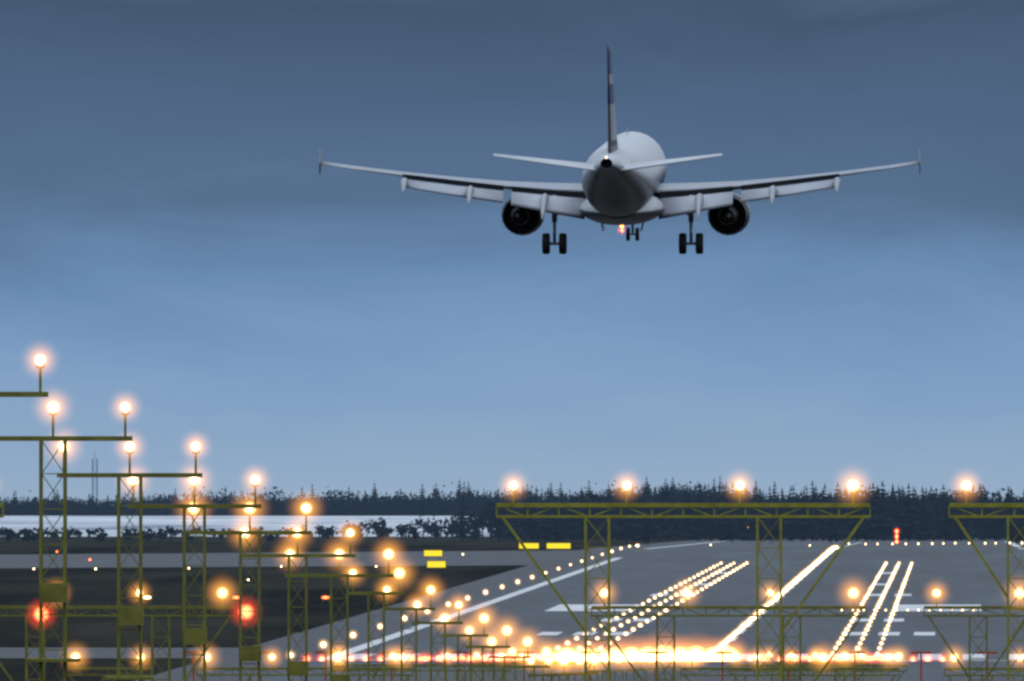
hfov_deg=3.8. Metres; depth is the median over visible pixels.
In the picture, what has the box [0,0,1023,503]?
sky
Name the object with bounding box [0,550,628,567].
taxiway pavement
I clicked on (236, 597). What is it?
taxiway lights
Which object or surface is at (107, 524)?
water
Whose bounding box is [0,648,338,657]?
taxiway pavement
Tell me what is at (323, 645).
runway lights
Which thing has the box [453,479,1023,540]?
forest trees
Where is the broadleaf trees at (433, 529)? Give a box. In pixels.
[0,507,1023,544]
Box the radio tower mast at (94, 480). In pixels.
[92,459,97,502]
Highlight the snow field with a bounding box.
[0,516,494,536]
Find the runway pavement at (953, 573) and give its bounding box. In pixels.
[245,538,1023,680]
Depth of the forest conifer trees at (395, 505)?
4826.78 m
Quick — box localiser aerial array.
[186,651,997,680]
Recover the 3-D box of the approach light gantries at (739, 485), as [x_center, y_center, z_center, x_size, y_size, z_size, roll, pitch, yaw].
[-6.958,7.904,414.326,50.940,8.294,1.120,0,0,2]
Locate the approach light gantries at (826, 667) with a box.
[0,590,1023,680]
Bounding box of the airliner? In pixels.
[319,43,920,253]
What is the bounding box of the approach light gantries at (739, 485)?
[0,482,1023,680]
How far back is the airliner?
865.90 m
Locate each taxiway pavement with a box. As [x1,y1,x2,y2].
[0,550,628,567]
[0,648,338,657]
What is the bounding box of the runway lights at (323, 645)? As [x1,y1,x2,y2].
[290,545,973,660]
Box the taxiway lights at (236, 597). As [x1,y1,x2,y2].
[33,531,1009,602]
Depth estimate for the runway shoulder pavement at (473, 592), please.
1453.87 m
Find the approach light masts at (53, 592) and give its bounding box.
[0,355,700,680]
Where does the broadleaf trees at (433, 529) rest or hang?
on the ground
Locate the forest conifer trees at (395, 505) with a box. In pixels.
[0,476,1020,515]
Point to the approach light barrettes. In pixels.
(879, 658)
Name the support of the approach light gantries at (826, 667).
on the ground
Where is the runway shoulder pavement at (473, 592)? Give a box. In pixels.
[135,539,1023,680]
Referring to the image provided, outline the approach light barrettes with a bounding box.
[393,656,886,680]
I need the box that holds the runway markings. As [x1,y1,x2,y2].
[319,541,1023,660]
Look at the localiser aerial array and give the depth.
930.00 m
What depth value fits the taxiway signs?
2150.94 m
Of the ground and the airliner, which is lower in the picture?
the ground
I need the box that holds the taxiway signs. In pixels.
[424,543,570,570]
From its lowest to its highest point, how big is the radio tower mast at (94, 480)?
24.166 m
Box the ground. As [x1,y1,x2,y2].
[0,536,714,680]
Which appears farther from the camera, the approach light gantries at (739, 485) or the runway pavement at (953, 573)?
the runway pavement at (953, 573)

